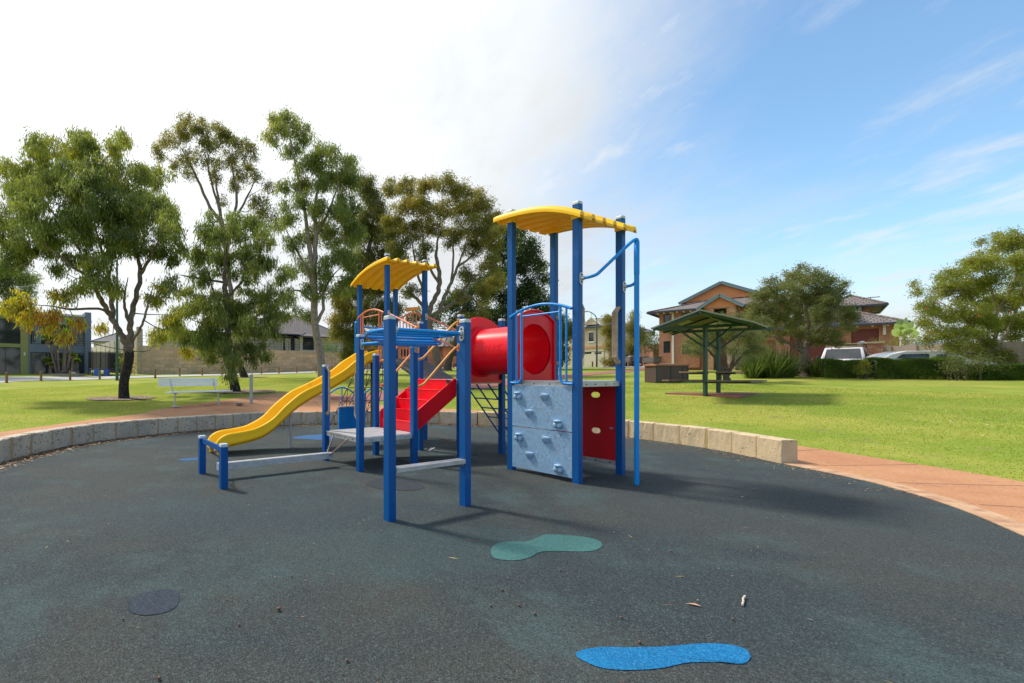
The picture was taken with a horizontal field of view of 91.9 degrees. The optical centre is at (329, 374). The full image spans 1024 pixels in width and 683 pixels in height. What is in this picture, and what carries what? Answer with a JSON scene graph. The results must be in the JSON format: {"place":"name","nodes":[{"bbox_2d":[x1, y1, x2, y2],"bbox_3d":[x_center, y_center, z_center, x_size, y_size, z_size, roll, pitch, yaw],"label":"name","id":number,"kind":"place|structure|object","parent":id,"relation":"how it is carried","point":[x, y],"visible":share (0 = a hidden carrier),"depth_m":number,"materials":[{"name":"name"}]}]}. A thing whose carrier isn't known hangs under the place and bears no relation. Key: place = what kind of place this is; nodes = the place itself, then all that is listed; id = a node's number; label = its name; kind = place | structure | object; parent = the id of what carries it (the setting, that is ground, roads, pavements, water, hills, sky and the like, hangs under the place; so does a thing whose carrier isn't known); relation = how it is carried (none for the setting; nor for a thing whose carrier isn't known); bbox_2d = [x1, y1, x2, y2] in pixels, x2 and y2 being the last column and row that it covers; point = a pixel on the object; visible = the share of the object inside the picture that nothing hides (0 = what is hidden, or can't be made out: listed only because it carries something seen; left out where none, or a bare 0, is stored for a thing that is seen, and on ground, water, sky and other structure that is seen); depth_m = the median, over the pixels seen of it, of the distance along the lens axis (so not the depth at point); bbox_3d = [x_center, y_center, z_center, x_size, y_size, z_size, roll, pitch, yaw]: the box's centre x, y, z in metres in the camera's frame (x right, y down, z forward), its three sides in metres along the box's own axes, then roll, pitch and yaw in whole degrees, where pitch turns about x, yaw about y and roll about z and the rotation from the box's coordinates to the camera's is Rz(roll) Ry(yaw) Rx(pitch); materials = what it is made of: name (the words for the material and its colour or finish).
{"place":"outdoors","nodes":[
{"label":"outdoors","id":0,"kind":"place"},
{"bbox_2d":[0,366,606,382],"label":"road","id":1,"kind":"structure","parent":0,"point":[10,379],"depth_m":39.53,"materials":[{"name":"asphalt"}]},
{"bbox_2d":[585,311,597,366],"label":"street lamp","id":2,"kind":"object","parent":1,"relation":"on","point":[596,340],"visible":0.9,"depth_m":59.94,"materials":[{"name":"metal"}]},
{"bbox_2d":[330,368,644,401],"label":"footpath","id":3,"kind":"structure","parent":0,"point":[345,397],"depth_m":23.82,"materials":[{"name":"concrete"}]},
{"bbox_2d":[0,424,1023,682],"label":"rubber ground","id":4,"kind":"structure","parent":0,"point":[832,580],"depth_m":3.53,"materials":[{"name":"grey rubber"}]},
{"bbox_2d":[128,589,179,614],"bbox_3d":[-1.160,1.496,3.054,0.333,0.001,0.354,0,0,0],"label":"rubber marking","id":5,"kind":"object","parent":4,"relation":"on","point":[156,601],"visible":1,"depth_m":3.04,"materials":[{"name":"rubber"}]},
{"bbox_2d":[178,458,197,460],"bbox_3d":[-2.435,1.496,8.223,0.514,0.001,0.261,0,0,-28],"label":"rubber marking","id":6,"kind":"object","parent":4,"relation":"on","point":[187,459],"visible":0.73,"depth_m":8.18,"materials":[{"name":"rubber"}]},
{"bbox_2d":[0,422,487,469],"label":"leaf litter","id":7,"kind":"object","parent":4,"relation":"on","point":[35,455],"visible":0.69,"depth_m":10.19,"materials":[{"name":"plant"}]},
{"bbox_2d":[293,434,334,439],"bbox_3d":[-0.291,1.496,11.181,1.001,0.001,1.017,0,0,23],"label":"rubber marking","id":8,"kind":"object","parent":4,"relation":"on","point":[315,437],"visible":0.62,"depth_m":11.05,"materials":[{"name":"rubber"}]},
{"bbox_2d":[366,478,423,490],"bbox_3d":[0.881,1.496,6.358,0.779,0.001,0.768,0,0,0],"label":"rubber marking","id":9,"kind":"object","parent":4,"relation":"on","point":[403,484],"visible":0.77,"depth_m":6.31,"materials":[{"name":"rubber"}]},
{"bbox_2d":[0,410,797,463],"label":"limestone wall","id":10,"kind":"structure","parent":4,"relation":"on","point":[759,446],"depth_m":10.17,"materials":[{"name":"beige stone"}]},
{"bbox_2d":[198,200,639,521],"bbox_3d":[1.222,-0.578,8.238,7.035,4.178,6.816,0,0,43],"label":"play structure","id":11,"kind":"object","parent":4,"relation":"on","point":[520,350],"visible":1,"depth_m":7.20,"materials":[{"name":"metal"}]},
{"bbox_2d":[9,450,947,682],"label":"twig litter","id":12,"kind":"object","parent":4,"relation":"on","point":[471,540],"visible":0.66,"depth_m":3.82,"materials":[{"name":"wood"}]},
{"bbox_2d":[6,441,1011,681],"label":"leaf litter","id":13,"kind":"object","parent":4,"relation":"on","point":[508,577],"visible":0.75,"depth_m":4.41,"materials":[{"name":"plant"}]},
{"bbox_2d":[491,534,601,559],"bbox_3d":[1.866,1.496,4.058,1.148,0.001,0.442,0,0,-15],"label":"rubber marking","id":14,"kind":"object","parent":4,"relation":"on","point":[515,550],"visible":1,"depth_m":4.03,"materials":[{"name":"rubber"}]},
{"bbox_2d":[576,643,750,669],"bbox_3d":[1.793,1.496,2.458,0.960,0.001,0.203,0,0,-3],"label":"rubber marking","id":15,"kind":"object","parent":4,"relation":"on","point":[629,658],"visible":1,"depth_m":2.46,"materials":[{"name":"rubber"}]},
{"bbox_2d":[477,425,919,497],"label":"leaf litter","id":16,"kind":"object","parent":4,"relation":"on","point":[699,448],"visible":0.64,"depth_m":7.60,"materials":[{"name":"plant"}]},
{"bbox_2d":[784,463,1023,535],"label":"kerb","id":17,"kind":"structure","parent":4,"relation":"on","point":[1013,525],"depth_m":5.45,"materials":[{"name":"concrete"}]},
{"bbox_2d":[0,366,1023,482],"bbox_3d":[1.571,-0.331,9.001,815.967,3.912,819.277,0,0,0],"label":"lawn","id":18,"kind":"structure","parent":0,"point":[1003,387],"depth_m":13.56,"materials":[{"name":"green plant"}]},
{"bbox_2d":[0,259,45,306],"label":"roadside tree","id":19,"kind":"object","parent":18,"relation":"on","point":[21,281],"visible":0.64,"depth_m":39.92,"materials":[{"name":"green plant"}]},
{"bbox_2d":[0,311,90,373],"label":"modern house","id":20,"kind":"structure","parent":18,"relation":"on","point":[21,352],"depth_m":44.36,"materials":[{"name":"grey"}]},
{"bbox_2d":[0,347,19,373],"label":"window","id":21,"kind":"structure","parent":20,"relation":"in","point":[9,356],"depth_m":43.41,"materials":[{"name":"grey"}]},
{"bbox_2d":[0,318,19,343],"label":"window","id":22,"kind":"structure","parent":20,"relation":"in","point":[6,327],"depth_m":43.36,"materials":[{"name":"grey"}]},
{"bbox_2d":[30,352,83,373],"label":"window","id":23,"kind":"structure","parent":20,"relation":"in","point":[37,364],"depth_m":44.98,"materials":[{"name":"grey"}]},
{"bbox_2d":[30,324,83,345],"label":"window","id":24,"kind":"structure","parent":20,"relation":"in","point":[82,335],"depth_m":46.05,"materials":[{"name":"grey"}]},
{"bbox_2d":[44,356,53,371],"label":"yucca","id":25,"kind":"object","parent":18,"relation":"on","point":[50,363],"visible":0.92,"depth_m":43.07,"materials":[{"name":"green plant"}]},
{"bbox_2d":[38,317,83,373],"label":"yucca","id":26,"kind":"object","parent":18,"relation":"on","point":[56,361],"visible":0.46,"depth_m":42.72,"materials":[{"name":"grey plant"}]},
{"bbox_2d":[39,374,85,375],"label":"garden bed edge","id":27,"kind":"object","parent":18,"relation":"on","point":[65,374],"visible":0.86,"depth_m":41.80,"materials":[{"name":"beige"}]},
{"bbox_2d":[68,352,81,372],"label":"yucca","id":28,"kind":"object","parent":18,"relation":"on","point":[75,361],"visible":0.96,"depth_m":43.05,"materials":[{"name":"green plant"}]},
{"bbox_2d":[0,123,191,397],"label":"gum tree","id":29,"kind":"object","parent":18,"relation":"on","point":[83,213],"visible":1,"depth_m":16.30,"materials":[{"name":"green plant"}]},
{"bbox_2d":[88,350,120,374],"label":"trampoline","id":30,"kind":"object","parent":18,"relation":"on","point":[102,360],"visible":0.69,"depth_m":43.46,"materials":[{"name":"black"}]},
{"bbox_2d":[91,333,118,346],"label":"neighbour house","id":31,"kind":"structure","parent":18,"relation":"on","point":[103,340],"depth_m":79.56,"materials":[{"name":"beige"}]},
{"bbox_2d":[103,370,109,375],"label":"tub","id":32,"kind":"object","parent":18,"relation":"on","point":[106,372],"visible":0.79,"depth_m":43.00,"materials":[{"name":"blue"}]},
{"bbox_2d":[91,329,142,370],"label":"house","id":33,"kind":"structure","parent":18,"relation":"on","point":[106,349],"depth_m":54.76,"materials":[{"name":"beige"}]},
{"bbox_2d":[110,353,123,372],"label":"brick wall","id":34,"kind":"structure","parent":18,"relation":"on","point":[112,371],"depth_m":50.34,"materials":[{"name":"brick"}]},
{"bbox_2d":[115,255,124,380],"bbox_3d":[-15.095,-4.296,34.500,1.838,9.420,0.266,0,0,0],"label":"light pole","id":35,"kind":"object","parent":18,"relation":"on","point":[117,374],"visible":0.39,"depth_m":34.43,"materials":[{"name":"teal"}]},
{"bbox_2d":[86,396,154,399],"bbox_3d":[-7.846,0.854,17.309,2.698,0.076,2.088,0,0,0],"label":"mulch ring","id":36,"kind":"object","parent":18,"relation":"on","point":[117,398],"visible":0.94,"depth_m":17.07,"materials":[{"name":"soil"}]},
{"bbox_2d":[115,349,141,375],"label":"shrub","id":37,"kind":"object","parent":18,"relation":"on","point":[120,363],"visible":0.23,"depth_m":44.03,"materials":[{"name":"green plant"}]},
{"bbox_2d":[162,207,299,392],"bbox_3d":[-4.662,-3.216,20.213,6.207,8.292,4.239,0,0,35],"label":"gum tree","id":38,"kind":"object","parent":18,"relation":"on","point":[210,340],"visible":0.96,"depth_m":19.49,"materials":[{"name":"green plant"}]},
{"bbox_2d":[221,389,274,392],"bbox_3d":[-3.965,0.703,20.216,3.255,0.103,2.179,0,0,0],"label":"mulch ring","id":39,"kind":"object","parent":18,"relation":"on","point":[254,391],"visible":0.58,"depth_m":20.02,"materials":[{"name":"soil"}]},
{"bbox_2d":[132,327,369,373],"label":"retaining wall","id":40,"kind":"structure","parent":18,"relation":"on","point":[163,360],"depth_m":50.45,"materials":[{"name":"stone"}]},
{"bbox_2d":[141,335,372,350],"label":"rail fence","id":41,"kind":"object","parent":40,"relation":"on","point":[288,344],"visible":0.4,"depth_m":56.58,"materials":[{"name":"grey"}]},
{"bbox_2d":[256,101,368,376],"bbox_3d":[-0.836,-8.500,29.094,7.085,18.350,5.144,0,0,0],"label":"gum tree","id":42,"kind":"object","parent":18,"relation":"on","point":[341,211],"visible":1,"depth_m":28.78,"materials":[{"name":"green plant"}]},
{"bbox_2d":[322,339,338,364],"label":"shrub","id":43,"kind":"object","parent":18,"relation":"on","point":[328,349],"visible":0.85,"depth_m":56.90,"materials":[{"name":"green plant"}]},
{"bbox_2d":[323,168,415,361],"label":"gum tree","id":44,"kind":"object","parent":18,"relation":"on","point":[347,313],"visible":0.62,"depth_m":40.33,"materials":[{"name":"green plant"}]},
{"bbox_2d":[364,339,432,356],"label":"orange brick house","id":45,"kind":"structure","parent":18,"relation":"on","point":[369,349],"depth_m":75.64,"materials":[{"name":"grey"}]},
{"bbox_2d":[379,356,452,368],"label":"street wall","id":46,"kind":"structure","parent":18,"relation":"on","point":[430,359],"depth_m":68.44,"materials":[{"name":"beige brick"}]},
{"bbox_2d":[438,337,455,366],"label":"red brick house","id":47,"kind":"structure","parent":18,"relation":"on","point":[444,349],"depth_m":76.27,"materials":[{"name":"grey"}]},
{"bbox_2d":[400,224,571,370],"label":"evergreen tree","id":48,"kind":"object","parent":18,"relation":"on","point":[527,290],"visible":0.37,"depth_m":49.38,"materials":[{"name":"green plant"}]},
{"bbox_2d":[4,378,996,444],"bbox_3d":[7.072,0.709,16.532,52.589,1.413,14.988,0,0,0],"label":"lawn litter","id":49,"kind":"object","parent":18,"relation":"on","point":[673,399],"visible":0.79,"depth_m":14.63,"materials":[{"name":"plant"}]},
{"bbox_2d":[558,313,571,366],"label":"street tree","id":50,"kind":"object","parent":18,"relation":"on","point":[569,330],"visible":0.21,"depth_m":61.40,"materials":[{"name":"green plant"}]},
{"bbox_2d":[562,317,646,365],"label":"cream house","id":51,"kind":"structure","parent":18,"relation":"on","point":[589,357],"depth_m":67.71,"materials":[{"name":"grey"}]},
{"bbox_2d":[589,332,593,340],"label":"window","id":52,"kind":"structure","parent":51,"relation":"in","point":[591,335],"depth_m":67.96,"materials":[{"name":"grey"}]},
{"bbox_2d":[584,352,603,365],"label":"garage door","id":53,"kind":"structure","parent":51,"relation":"in","point":[589,357],"depth_m":67.71,"materials":[{"name":"beige metal"}]},
{"bbox_2d":[597,313,627,366],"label":"street tree","id":54,"kind":"object","parent":18,"relation":"on","point":[609,362],"visible":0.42,"depth_m":57.88,"materials":[{"name":"green plant"}]},
{"bbox_2d":[625,310,649,366],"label":"street tree","id":55,"kind":"object","parent":18,"relation":"on","point":[629,326],"visible":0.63,"depth_m":55.61,"materials":[{"name":"green plant"}]},
{"bbox_2d":[630,344,658,365],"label":"brick wall","id":56,"kind":"structure","parent":18,"relation":"on","point":[645,354],"depth_m":60.97,"materials":[{"name":"brick"}]},
{"bbox_2d":[633,327,658,363],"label":"bush","id":57,"kind":"object","parent":18,"relation":"on","point":[652,344],"visible":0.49,"depth_m":51.89,"materials":[{"name":"green plant"}]},
{"bbox_2d":[644,328,654,343],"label":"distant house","id":58,"kind":"structure","parent":18,"relation":"on","point":[649,333],"depth_m":92.04,"materials":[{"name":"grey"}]},
{"bbox_2d":[642,357,665,363],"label":"box trailer","id":59,"kind":"object","parent":18,"relation":"on","point":[655,360],"visible":0.1,"depth_m":43.56,"materials":[{"name":"metal"}]},
{"bbox_2d":[643,364,689,381],"bbox_3d":[17.182,-0.098,23.600,1.806,0.945,0.972,0,0,0],"label":"park barbecue","id":60,"kind":"object","parent":18,"relation":"on","point":[657,372],"visible":0.91,"depth_m":23.20,"materials":[{"name":"grey"}]},
{"bbox_2d":[665,392,756,397],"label":"shelter slab","id":61,"kind":"structure","parent":18,"relation":"on","point":[734,395],"depth_m":16.02,"materials":[{"name":"concrete"}]},
{"bbox_2d":[651,309,772,395],"bbox_3d":[13.740,-0.753,16.451,2.982,2.959,5.914,0,0,43],"label":"picnic shelter","id":62,"kind":"object","parent":61,"relation":"on","point":[696,319],"visible":1,"depth_m":15.85,"materials":[{"name":"metal"}]},
{"bbox_2d":[662,371,766,382],"bbox_3d":[13.551,0.076,16.375,2.240,0.402,1.844,0,0,-8],"label":"picnic table","id":63,"kind":"object","parent":62,"relation":"attached to","point":[720,373],"visible":0.89,"depth_m":16.09,"materials":[{"name":"wood"}]},
{"bbox_2d":[721,346,754,369],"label":"shrub","id":64,"kind":"object","parent":18,"relation":"on","point":[730,358],"visible":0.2,"depth_m":35.82,"materials":[{"name":"plant"}]},
{"bbox_2d":[731,350,773,377],"bbox_3d":[23.497,-0.741,25.620,2.906,1.847,2.292,0,0,-25],"label":"strap plant","id":65,"kind":"object","parent":18,"relation":"on","point":[750,371],"visible":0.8,"depth_m":25.40,"materials":[{"name":"green plant"}]},
{"bbox_2d":[742,342,804,377],"bbox_3d":[24.434,-1.007,25.837,3.083,2.310,3.210,0,0,-40],"label":"strap plant","id":66,"kind":"object","parent":18,"relation":"on","point":[753,359],"visible":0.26,"depth_m":25.49,"materials":[{"name":"green plant"}]},
{"bbox_2d":[646,281,910,369],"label":"brick house","id":67,"kind":"structure","parent":18,"relation":"on","point":[724,297],"depth_m":39.19,"materials":[{"name":"orange"}]},
{"bbox_2d":[664,341,669,352],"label":"window","id":68,"kind":"structure","parent":67,"relation":"in","point":[666,343],"depth_m":42.94,"materials":[{"name":"grey"}]},
{"bbox_2d":[664,314,669,322],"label":"window","id":69,"kind":"structure","parent":67,"relation":"in","point":[666,316],"depth_m":42.99,"materials":[{"name":"grey"}]},
{"bbox_2d":[790,336,831,364],"bbox_3d":[37.749,-1.555,36.257,0.050,3.710,2.311,0,0,-43],"label":"garage door","id":70,"kind":"structure","parent":67,"relation":"in","point":[814,351],"depth_m":36.17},
{"bbox_2d":[851,328,878,348],"bbox_3d":[39.650,-1.555,34.239,0.050,3.710,1.340,0,0,-43],"label":"garage door","id":71,"kind":"structure","parent":67,"relation":"in","point":[867,335],"depth_m":34.20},
{"bbox_2d":[752,344,804,377],"bbox_3d":[24.434,-0.902,25.329,3.204,2.138,2.895,0,0,0],"label":"strap plant","id":72,"kind":"object","parent":18,"relation":"on","point":[775,371],"visible":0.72,"depth_m":25.10,"materials":[{"name":"green plant"}]},
{"bbox_2d":[771,345,809,376],"bbox_3d":[25.293,-0.814,25.557,2.577,1.900,2.334,0,0,23],"label":"strap plant","id":73,"kind":"object","parent":18,"relation":"on","point":[791,373],"visible":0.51,"depth_m":25.28,"materials":[{"name":"green plant"}]},
{"bbox_2d":[743,261,865,376],"bbox_3d":[26.361,-3.080,25.488,7.936,6.807,3.556,0,0,-17],"label":"rounded tree","id":74,"kind":"object","parent":18,"relation":"on","point":[795,282],"visible":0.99,"depth_m":25.08,"materials":[{"name":"green plant"}]},
{"bbox_2d":[800,353,837,376],"bbox_3d":[26.862,-0.644,25.391,2.463,1.494,2.138,0,0,0],"label":"strap plant","id":75,"kind":"object","parent":18,"relation":"on","point":[812,372],"visible":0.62,"depth_m":25.34,"materials":[{"name":"green plant"}]},
{"bbox_2d":[814,358,875,378],"bbox_3d":[27.045,-0.346,24.282,2.093,1.138,1.114,0,0,19],"label":"hedge","id":76,"kind":"object","parent":18,"relation":"on","point":[836,368],"visible":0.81,"depth_m":23.98,"materials":[{"name":"green plant"}]},
{"bbox_2d":[851,358,873,378],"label":"shrub","id":77,"kind":"object","parent":18,"relation":"on","point":[864,372],"visible":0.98,"depth_m":23.27,"materials":[{"name":"green plant"}]},
{"bbox_2d":[865,341,884,354],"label":"gate pillar","id":78,"kind":"structure","parent":18,"relation":"on","point":[874,347],"depth_m":27.21,"materials":[{"name":"beige brick"}]},
{"bbox_2d":[884,329,924,345],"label":"shrub","id":79,"kind":"object","parent":18,"relation":"on","point":[908,339],"visible":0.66,"depth_m":28.90,"materials":[{"name":"green plant"}]},
{"bbox_2d":[891,317,919,341],"bbox_3d":[38.764,-2.163,30.986,4.042,3.573,0.956,0,0,-32],"label":"tree","id":80,"kind":"object","parent":18,"relation":"on","point":[899,326],"visible":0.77,"depth_m":30.85,"materials":[{"name":"green plant"}]},
{"bbox_2d":[864,356,964,379],"bbox_3d":[28.990,-0.360,22.986,3.139,1.221,1.224,0,0,24],"label":"hedge","id":81,"kind":"object","parent":18,"relation":"on","point":[887,367],"visible":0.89,"depth_m":22.68,"materials":[{"name":"green plant"}]},
{"bbox_2d":[901,340,948,345],"bbox_3d":[38.928,-1.916,30.150,2.717,0.677,0.677,0,0,-6],"label":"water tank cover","id":82,"kind":"object","parent":18,"relation":"on","point":[920,343],"visible":0.14,"depth_m":29.90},
{"bbox_2d":[883,341,1023,363],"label":"rendered wall","id":83,"kind":"structure","parent":18,"relation":"on","point":[1018,345],"depth_m":25.57,"materials":[{"name":"paint"}]},
{"bbox_2d":[904,225,1023,363],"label":"bottlebrush tree","id":84,"kind":"object","parent":18,"relation":"on","point":[988,308],"visible":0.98,"depth_m":23.17,"materials":[{"name":"green plant"}]},
{"bbox_2d":[934,350,1013,380],"bbox_3d":[30.183,-0.430,21.596,3.278,1.662,1.550,0,0,9],"label":"shrub","id":85,"kind":"object","parent":18,"relation":"on","point":[983,363],"visible":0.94,"depth_m":21.48,"materials":[{"name":"green plant"}]},
{"bbox_2d":[956,363,1023,379],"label":"hedge","id":86,"kind":"object","parent":18,"relation":"on","point":[1016,371],"visible":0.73,"depth_m":21.31,"materials":[{"name":"green plant"}]},
{"bbox_2d":[0,392,1023,522],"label":"path","id":87,"kind":"structure","parent":0,"point":[990,493],"depth_m":7.32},
{"bbox_2d":[158,378,232,406],"bbox_3d":[-4.257,0.539,14.774,2.320,0.868,0.568,0,0,-44],"label":"park bench","id":88,"kind":"object","parent":87,"relation":"on","point":[163,381],"visible":0.98,"depth_m":14.72,"materials":[{"name":"metal"}]},
{"bbox_2d":[249,374,252,402],"bbox_3d":[-2.683,0.458,15.750,0.160,1.003,0.160,0,0,0],"label":"bollard","id":89,"kind":"object","parent":87,"relation":"on","point":[251,388],"visible":1,"depth_m":15.70,"materials":[{"name":"grey"}]},
{"bbox_2d":[102,398,1016,506],"bbox_3d":[3.566,1.107,12.710,16.576,0.754,10.174,0,0,25],"label":"path joint","id":90,"kind":"object","parent":87,"relation":"on","point":[800,450],"visible":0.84,"depth_m":6.37,"materials":[{"name":"brown"}]},
{"bbox_2d":[0,0,1023,347],"label":"sky","id":91,"kind":"structure","parent":0,"point":[742,142],"materials":[{"name":"blue"}]},
{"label":"terrace","id":92,"kind":"structure","parent":0,"visible":0},
{"bbox_2d":[155,334,187,346],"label":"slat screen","id":93,"kind":"object","parent":92,"relation":"on","point":[170,345],"visible":0.06,"depth_m":50.80,"materials":[{"name":"beige"}]},
{"bbox_2d":[148,316,347,351],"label":"beige house","id":94,"kind":"structure","parent":92,"relation":"on","point":[297,333],"depth_m":64.54,"materials":[{"name":"brick"}]},
{"bbox_2d":[290,337,294,349],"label":"window","id":95,"kind":"structure","parent":94,"relation":"in","point":[292,338],"depth_m":63.77,"materials":[{"name":"grey"}]},
{"bbox_2d":[303,337,313,349],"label":"window","id":96,"kind":"structure","parent":94,"relation":"in","point":[306,346],"depth_m":64.99,"materials":[{"name":"grey"}]},
{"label":"driveway","id":97,"kind":"structure","parent":0,"visible":0},
{"bbox_2d":[625,356,648,366],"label":"box trailer","id":98,"kind":"object","parent":97,"relation":"on","point":[630,358],"visible":0.45,"depth_m":54.10,"materials":[{"name":"metal"}]},
{"bbox_2d":[649,349,658,363],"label":"brick pillar","id":99,"kind":"structure","parent":97,"relation":"on","point":[651,354],"depth_m":52.77,"materials":[{"name":"brick"}]},
{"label":"driveway","id":100,"kind":"structure","parent":0,"visible":0},
{"bbox_2d":[816,341,868,364],"bbox_3d":[31.096,-1.013,27.893,4.200,2.189,2.186,0,0,-38],"label":"parked van","id":101,"kind":"object","parent":100,"relation":"on","point":[852,351],"visible":0.3,"depth_m":27.16,"materials":[{"name":"paint"}]},
{"bbox_2d":[862,351,992,375],"bbox_3d":[31.856,-0.556,24.794,4.400,1.458,1.830,0,0,21],"label":"parked car","id":102,"kind":"object","parent":100,"relation":"on","point":[909,354],"visible":0.12,"depth_m":24.35,"materials":[{"name":"white"}]},
{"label":"mulch ring","id":103,"kind":"structure","parent":0,"visible":0},
{"bbox_2d":[373,166,506,369],"bbox_3d":[9.162,-8.309,36.648,11.284,17.214,6.256,0,0,0],"label":"wattle tree","id":104,"kind":"object","parent":103,"relation":"on","point":[472,209],"visible":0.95,"depth_m":36.29,"materials":[{"name":"green plant"}]},
{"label":"mulch ring","id":105,"kind":"structure","parent":0,"visible":0},
{"bbox_2d":[677,309,777,379],"bbox_3d":[19.745,-1.335,22.861,5.800,3.889,3.137,0,0,0],"label":"multi stem tree","id":106,"kind":"object","parent":105,"relation":"on","point":[753,344],"visible":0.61,"depth_m":22.81,"materials":[{"name":"green plant"}]},
{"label":"mulch ring","id":107,"kind":"structure","parent":0,"visible":0},
{"bbox_2d":[146,108,281,376],"bbox_3d":[-8.438,-10.310,36.252,10.629,21.561,7.018,0,0,0],"label":"gum tree","id":108,"kind":"object","parent":107,"relation":"on","point":[209,143],"visible":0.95,"depth_m":35.59,"materials":[{"name":"green plant"}]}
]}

